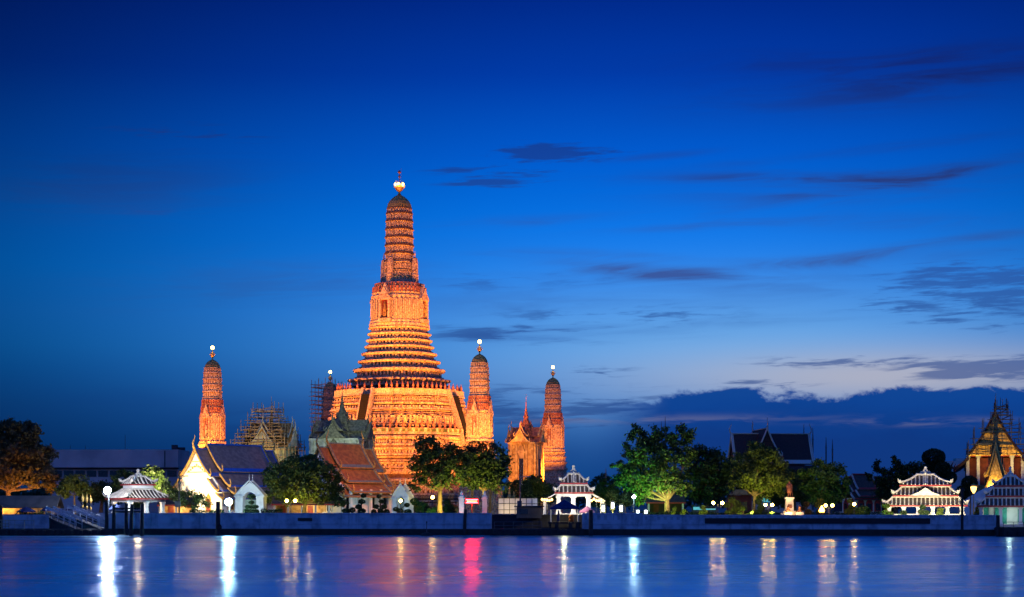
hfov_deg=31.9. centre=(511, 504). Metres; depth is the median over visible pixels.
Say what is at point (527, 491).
clipped tree
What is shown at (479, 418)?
corner tower
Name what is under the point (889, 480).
broadleaf tree
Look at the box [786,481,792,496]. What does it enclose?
bronze statue
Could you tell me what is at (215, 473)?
gabled hall
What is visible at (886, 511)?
bush
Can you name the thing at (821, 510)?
fire bowl
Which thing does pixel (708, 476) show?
broadleaf tree
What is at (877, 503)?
window
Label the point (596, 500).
lantern cluster
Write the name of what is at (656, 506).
door
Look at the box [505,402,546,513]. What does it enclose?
spired pavilion
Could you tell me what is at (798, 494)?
broadleaf tree
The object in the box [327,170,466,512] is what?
temple tower
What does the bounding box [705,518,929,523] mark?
wall banner
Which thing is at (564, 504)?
canopy tent
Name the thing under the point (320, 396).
bamboo scaffold
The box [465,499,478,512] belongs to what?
red sign
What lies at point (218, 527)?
mooring pile
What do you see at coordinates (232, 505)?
window
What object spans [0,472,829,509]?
tree belt
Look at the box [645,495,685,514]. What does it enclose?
gallery
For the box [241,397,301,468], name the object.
spired pavilion
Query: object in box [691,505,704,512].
market stall
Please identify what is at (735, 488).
broadleaf tree
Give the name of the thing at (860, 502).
window
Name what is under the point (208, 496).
window
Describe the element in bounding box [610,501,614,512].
light box
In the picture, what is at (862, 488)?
hall
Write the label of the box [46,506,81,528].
gangway
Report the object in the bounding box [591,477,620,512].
broadleaf tree
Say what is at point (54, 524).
railing
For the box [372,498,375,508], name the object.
window
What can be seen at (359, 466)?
gabled hall
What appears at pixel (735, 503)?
bush
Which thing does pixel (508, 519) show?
quay wall
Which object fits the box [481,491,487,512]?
gate pillar
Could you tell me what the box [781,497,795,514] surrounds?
statue pedestal
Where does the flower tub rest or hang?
on the canopy tent at (564, 504)
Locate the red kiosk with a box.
[726,490,751,514]
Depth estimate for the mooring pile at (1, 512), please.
295.78 m
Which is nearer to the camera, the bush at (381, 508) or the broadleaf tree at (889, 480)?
the bush at (381, 508)
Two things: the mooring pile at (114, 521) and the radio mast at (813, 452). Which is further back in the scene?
the radio mast at (813, 452)
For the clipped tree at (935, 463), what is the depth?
336.64 m
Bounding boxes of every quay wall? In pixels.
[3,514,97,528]
[492,514,581,527]
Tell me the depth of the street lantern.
311.82 m
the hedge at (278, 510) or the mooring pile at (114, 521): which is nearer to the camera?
the mooring pile at (114, 521)
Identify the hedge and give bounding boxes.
[14,510,50,513]
[189,508,223,512]
[260,508,283,512]
[640,511,707,514]
[708,511,881,514]
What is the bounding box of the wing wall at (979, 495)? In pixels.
[959,485,994,514]
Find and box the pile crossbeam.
[113,508,140,512]
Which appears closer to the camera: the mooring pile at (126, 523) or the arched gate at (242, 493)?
the mooring pile at (126, 523)
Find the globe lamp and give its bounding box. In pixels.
[712,501,723,514]
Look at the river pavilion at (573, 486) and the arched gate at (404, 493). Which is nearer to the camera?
the river pavilion at (573, 486)
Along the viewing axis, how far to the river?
145.71 m
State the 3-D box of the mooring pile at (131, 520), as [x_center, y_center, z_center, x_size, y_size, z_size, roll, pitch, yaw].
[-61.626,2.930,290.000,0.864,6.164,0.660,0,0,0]
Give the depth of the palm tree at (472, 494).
339.81 m
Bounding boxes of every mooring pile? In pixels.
[0,505,2,528]
[105,502,108,528]
[112,504,115,535]
[124,503,127,535]
[129,504,133,535]
[140,504,143,535]
[216,502,221,535]
[463,509,466,534]
[589,510,592,535]
[961,488,963,535]
[996,515,999,535]
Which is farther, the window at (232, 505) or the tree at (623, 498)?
the window at (232, 505)
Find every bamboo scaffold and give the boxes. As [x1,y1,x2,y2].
[230,401,306,457]
[309,377,341,431]
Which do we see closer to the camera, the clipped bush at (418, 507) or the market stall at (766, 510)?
the clipped bush at (418, 507)
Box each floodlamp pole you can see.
[104,487,110,512]
[225,498,231,512]
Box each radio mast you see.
[812,430,813,509]
[825,443,826,511]
[831,439,833,511]
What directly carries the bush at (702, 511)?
on the ground
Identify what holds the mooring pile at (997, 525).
in the river
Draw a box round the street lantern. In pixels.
[970,484,976,514]
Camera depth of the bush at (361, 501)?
308.63 m
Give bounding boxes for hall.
[161,430,286,512]
[297,431,395,512]
[728,418,817,512]
[840,473,883,514]
[951,400,1023,499]
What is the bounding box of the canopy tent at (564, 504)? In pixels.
[548,500,580,528]
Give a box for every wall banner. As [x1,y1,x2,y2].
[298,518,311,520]
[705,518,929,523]
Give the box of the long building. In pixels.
[50,445,189,511]
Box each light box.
[601,503,604,512]
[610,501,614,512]
[619,504,622,512]
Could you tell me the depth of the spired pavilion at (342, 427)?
385.61 m
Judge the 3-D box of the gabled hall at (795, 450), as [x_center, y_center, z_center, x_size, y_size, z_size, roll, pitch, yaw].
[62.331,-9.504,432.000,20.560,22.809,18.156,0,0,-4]
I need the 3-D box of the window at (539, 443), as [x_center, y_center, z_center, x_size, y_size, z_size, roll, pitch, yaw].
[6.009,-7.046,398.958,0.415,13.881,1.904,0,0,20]
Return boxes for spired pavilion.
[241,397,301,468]
[309,393,374,459]
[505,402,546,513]
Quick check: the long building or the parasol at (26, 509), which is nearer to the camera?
the parasol at (26, 509)
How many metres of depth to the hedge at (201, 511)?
308.72 m
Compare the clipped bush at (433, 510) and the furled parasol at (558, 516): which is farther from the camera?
the clipped bush at (433, 510)
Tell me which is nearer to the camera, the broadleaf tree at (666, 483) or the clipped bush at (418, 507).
the clipped bush at (418, 507)
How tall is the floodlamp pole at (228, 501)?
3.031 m
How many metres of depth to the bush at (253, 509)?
308.60 m
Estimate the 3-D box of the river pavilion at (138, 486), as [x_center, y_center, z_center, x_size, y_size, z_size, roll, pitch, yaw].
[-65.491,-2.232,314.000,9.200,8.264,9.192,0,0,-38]
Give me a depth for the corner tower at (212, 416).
408.12 m
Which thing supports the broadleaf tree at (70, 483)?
on the ground
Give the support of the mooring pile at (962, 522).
in the river
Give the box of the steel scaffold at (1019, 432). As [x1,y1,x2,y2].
[964,398,1023,454]
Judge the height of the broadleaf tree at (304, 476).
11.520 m
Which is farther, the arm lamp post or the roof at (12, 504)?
the roof at (12, 504)
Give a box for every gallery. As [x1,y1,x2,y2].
[157,497,198,512]
[271,496,345,512]
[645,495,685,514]
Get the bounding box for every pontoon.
[0,520,117,535]
[490,522,583,535]
[994,522,1023,536]
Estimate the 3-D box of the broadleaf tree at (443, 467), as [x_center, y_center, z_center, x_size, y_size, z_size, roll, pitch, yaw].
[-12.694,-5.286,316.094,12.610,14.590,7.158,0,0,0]
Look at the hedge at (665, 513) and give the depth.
315.76 m
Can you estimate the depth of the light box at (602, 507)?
308.14 m
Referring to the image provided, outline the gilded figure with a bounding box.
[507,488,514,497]
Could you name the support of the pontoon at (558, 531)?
on the river
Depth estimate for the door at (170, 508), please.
324.23 m
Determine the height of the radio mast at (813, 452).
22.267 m
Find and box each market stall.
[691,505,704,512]
[704,507,716,514]
[762,498,770,514]
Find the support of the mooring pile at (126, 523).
in the river
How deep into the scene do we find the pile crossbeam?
291.51 m
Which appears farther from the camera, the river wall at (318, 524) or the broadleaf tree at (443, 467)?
the broadleaf tree at (443, 467)
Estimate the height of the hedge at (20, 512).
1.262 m
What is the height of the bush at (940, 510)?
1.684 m
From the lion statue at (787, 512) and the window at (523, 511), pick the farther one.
the lion statue at (787, 512)
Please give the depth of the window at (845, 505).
345.06 m
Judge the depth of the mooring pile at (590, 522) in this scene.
290.72 m
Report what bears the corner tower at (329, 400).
on the ground
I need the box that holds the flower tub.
[569,515,573,521]
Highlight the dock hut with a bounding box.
[514,506,543,517]
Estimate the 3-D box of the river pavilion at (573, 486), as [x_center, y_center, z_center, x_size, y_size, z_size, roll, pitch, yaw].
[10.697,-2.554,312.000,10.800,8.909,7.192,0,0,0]
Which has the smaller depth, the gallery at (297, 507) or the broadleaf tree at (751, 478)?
the broadleaf tree at (751, 478)
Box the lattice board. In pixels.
[498,498,537,513]
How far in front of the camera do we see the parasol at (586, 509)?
305.79 m
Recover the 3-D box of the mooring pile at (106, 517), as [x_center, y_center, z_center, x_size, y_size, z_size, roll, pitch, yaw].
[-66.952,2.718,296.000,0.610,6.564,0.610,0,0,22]
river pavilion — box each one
[103,469,171,512]
[542,465,604,513]
[882,466,969,514]
[975,467,1023,526]
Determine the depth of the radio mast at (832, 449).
479.83 m
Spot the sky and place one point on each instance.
(710, 216)
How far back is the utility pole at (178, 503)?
307.88 m
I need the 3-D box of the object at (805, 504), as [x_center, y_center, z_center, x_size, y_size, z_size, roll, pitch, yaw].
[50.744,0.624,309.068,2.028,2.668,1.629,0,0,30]
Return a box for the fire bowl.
[819,506,824,514]
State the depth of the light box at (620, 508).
308.14 m
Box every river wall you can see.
[97,513,491,534]
[582,513,642,535]
[643,515,995,535]
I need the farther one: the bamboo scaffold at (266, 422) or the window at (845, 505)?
the bamboo scaffold at (266, 422)
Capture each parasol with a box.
[18,506,35,511]
[108,504,123,509]
[557,510,559,521]
[579,506,594,512]
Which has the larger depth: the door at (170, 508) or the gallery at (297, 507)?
the gallery at (297, 507)
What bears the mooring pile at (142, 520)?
in the river
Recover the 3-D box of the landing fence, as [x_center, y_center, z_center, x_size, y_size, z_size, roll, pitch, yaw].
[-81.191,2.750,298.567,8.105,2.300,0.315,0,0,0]
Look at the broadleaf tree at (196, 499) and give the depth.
311.45 m
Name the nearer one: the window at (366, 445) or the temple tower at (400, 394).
the window at (366, 445)
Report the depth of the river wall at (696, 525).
291.40 m
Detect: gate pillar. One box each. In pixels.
[458,490,464,512]
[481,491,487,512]
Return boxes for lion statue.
[784,506,791,514]
[795,506,803,514]
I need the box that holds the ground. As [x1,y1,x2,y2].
[62,505,958,514]
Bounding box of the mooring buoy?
[421,521,432,535]
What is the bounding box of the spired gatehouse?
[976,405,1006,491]
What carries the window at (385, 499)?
in the gabled hall at (359, 466)
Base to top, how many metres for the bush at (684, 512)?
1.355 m
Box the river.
[0,535,1023,596]
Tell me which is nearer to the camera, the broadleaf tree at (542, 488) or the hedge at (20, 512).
the hedge at (20, 512)
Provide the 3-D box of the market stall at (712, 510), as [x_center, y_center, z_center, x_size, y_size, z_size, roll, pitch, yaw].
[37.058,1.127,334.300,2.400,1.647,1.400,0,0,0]
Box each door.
[168,506,173,512]
[245,500,255,508]
[308,506,312,512]
[654,504,658,513]
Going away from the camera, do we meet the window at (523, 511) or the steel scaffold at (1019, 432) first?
the window at (523, 511)
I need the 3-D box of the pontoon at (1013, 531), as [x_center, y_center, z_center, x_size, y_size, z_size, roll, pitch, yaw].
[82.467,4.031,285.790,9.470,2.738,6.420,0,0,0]
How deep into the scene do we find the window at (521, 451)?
396.87 m
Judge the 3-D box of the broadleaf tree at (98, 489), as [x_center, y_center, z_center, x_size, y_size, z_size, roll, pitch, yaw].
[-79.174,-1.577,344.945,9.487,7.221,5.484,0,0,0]
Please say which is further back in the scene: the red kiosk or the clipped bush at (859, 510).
the red kiosk
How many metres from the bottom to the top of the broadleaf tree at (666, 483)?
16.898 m
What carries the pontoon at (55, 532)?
on the river
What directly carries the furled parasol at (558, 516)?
on the canopy tent at (564, 504)
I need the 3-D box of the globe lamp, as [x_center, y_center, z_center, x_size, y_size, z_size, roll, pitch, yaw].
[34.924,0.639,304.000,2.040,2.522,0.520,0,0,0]
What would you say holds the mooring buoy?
on the river
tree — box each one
[0,417,61,495]
[53,473,94,513]
[76,479,120,512]
[109,464,171,511]
[161,479,213,509]
[259,452,349,512]
[405,434,475,512]
[455,440,514,494]
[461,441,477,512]
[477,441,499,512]
[510,479,522,497]
[522,474,557,513]
[522,479,532,497]
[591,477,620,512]
[609,422,698,514]
[616,491,636,512]
[681,442,736,508]
[720,459,780,502]
[725,440,797,514]
[769,467,812,511]
[796,457,852,514]
[864,455,923,513]
[920,448,956,511]
[954,475,977,514]
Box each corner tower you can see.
[198,346,225,447]
[321,371,334,419]
[457,340,500,513]
[541,366,570,511]
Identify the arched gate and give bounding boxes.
[234,474,267,512]
[391,479,413,512]
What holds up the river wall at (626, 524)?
in the river
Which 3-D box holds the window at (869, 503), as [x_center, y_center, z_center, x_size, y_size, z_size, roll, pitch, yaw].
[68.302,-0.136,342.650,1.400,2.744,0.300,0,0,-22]
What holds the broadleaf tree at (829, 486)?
on the ground
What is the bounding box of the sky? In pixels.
[0,0,1023,504]
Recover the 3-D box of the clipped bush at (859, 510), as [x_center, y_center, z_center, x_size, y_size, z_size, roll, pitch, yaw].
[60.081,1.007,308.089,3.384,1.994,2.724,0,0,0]
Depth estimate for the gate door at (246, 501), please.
318.58 m
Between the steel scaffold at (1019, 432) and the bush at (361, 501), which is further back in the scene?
the steel scaffold at (1019, 432)
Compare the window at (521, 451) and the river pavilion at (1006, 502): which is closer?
the river pavilion at (1006, 502)
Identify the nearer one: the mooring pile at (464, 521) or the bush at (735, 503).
the mooring pile at (464, 521)
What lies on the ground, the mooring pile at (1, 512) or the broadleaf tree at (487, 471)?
the broadleaf tree at (487, 471)
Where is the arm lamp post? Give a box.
[517,474,530,505]
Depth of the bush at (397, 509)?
308.87 m
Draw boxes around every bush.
[243,494,259,512]
[342,493,365,512]
[371,494,389,512]
[393,503,411,512]
[410,498,428,512]
[426,507,437,512]
[442,499,458,512]
[670,506,675,514]
[680,509,686,514]
[698,505,707,514]
[723,496,741,514]
[852,505,870,514]
[881,503,893,514]
[918,505,929,514]
[936,507,943,514]
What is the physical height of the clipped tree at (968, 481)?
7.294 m
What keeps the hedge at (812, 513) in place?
on the ground
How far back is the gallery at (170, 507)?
324.26 m
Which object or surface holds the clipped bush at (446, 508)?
on the ground
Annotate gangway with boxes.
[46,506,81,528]
[67,505,104,528]
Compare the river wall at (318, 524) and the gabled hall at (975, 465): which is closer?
the river wall at (318, 524)
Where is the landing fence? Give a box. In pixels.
[3,515,48,527]
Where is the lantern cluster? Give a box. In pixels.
[591,498,601,512]
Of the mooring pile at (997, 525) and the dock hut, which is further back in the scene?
the dock hut
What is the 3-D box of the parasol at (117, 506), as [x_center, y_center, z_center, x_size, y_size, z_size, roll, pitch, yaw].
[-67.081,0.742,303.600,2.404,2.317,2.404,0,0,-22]
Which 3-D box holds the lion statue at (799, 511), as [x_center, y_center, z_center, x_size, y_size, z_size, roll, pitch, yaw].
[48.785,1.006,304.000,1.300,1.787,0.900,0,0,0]
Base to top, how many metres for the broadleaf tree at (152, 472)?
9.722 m
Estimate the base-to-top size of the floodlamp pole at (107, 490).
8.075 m
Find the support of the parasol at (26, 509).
on the ground
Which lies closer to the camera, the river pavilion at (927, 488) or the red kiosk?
the river pavilion at (927, 488)
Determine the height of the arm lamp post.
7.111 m
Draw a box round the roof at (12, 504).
[0,496,63,513]
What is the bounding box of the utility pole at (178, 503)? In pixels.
[175,474,184,512]
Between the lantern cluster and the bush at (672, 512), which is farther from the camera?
the lantern cluster
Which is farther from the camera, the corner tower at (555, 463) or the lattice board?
the corner tower at (555, 463)
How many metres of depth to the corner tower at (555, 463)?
465.67 m
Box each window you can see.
[205,493,210,511]
[228,500,233,509]
[364,440,368,447]
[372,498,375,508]
[382,498,387,508]
[517,443,524,484]
[521,509,527,513]
[539,443,540,503]
[843,498,847,510]
[858,500,863,506]
[866,500,872,510]
[874,500,880,510]
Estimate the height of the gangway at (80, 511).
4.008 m
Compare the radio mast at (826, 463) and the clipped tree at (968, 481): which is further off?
the radio mast at (826, 463)
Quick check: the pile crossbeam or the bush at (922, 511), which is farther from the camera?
the bush at (922, 511)
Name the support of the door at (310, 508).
in the gallery at (297, 507)
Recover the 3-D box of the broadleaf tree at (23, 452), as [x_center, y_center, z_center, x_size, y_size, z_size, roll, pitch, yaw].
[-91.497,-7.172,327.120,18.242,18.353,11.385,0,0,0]

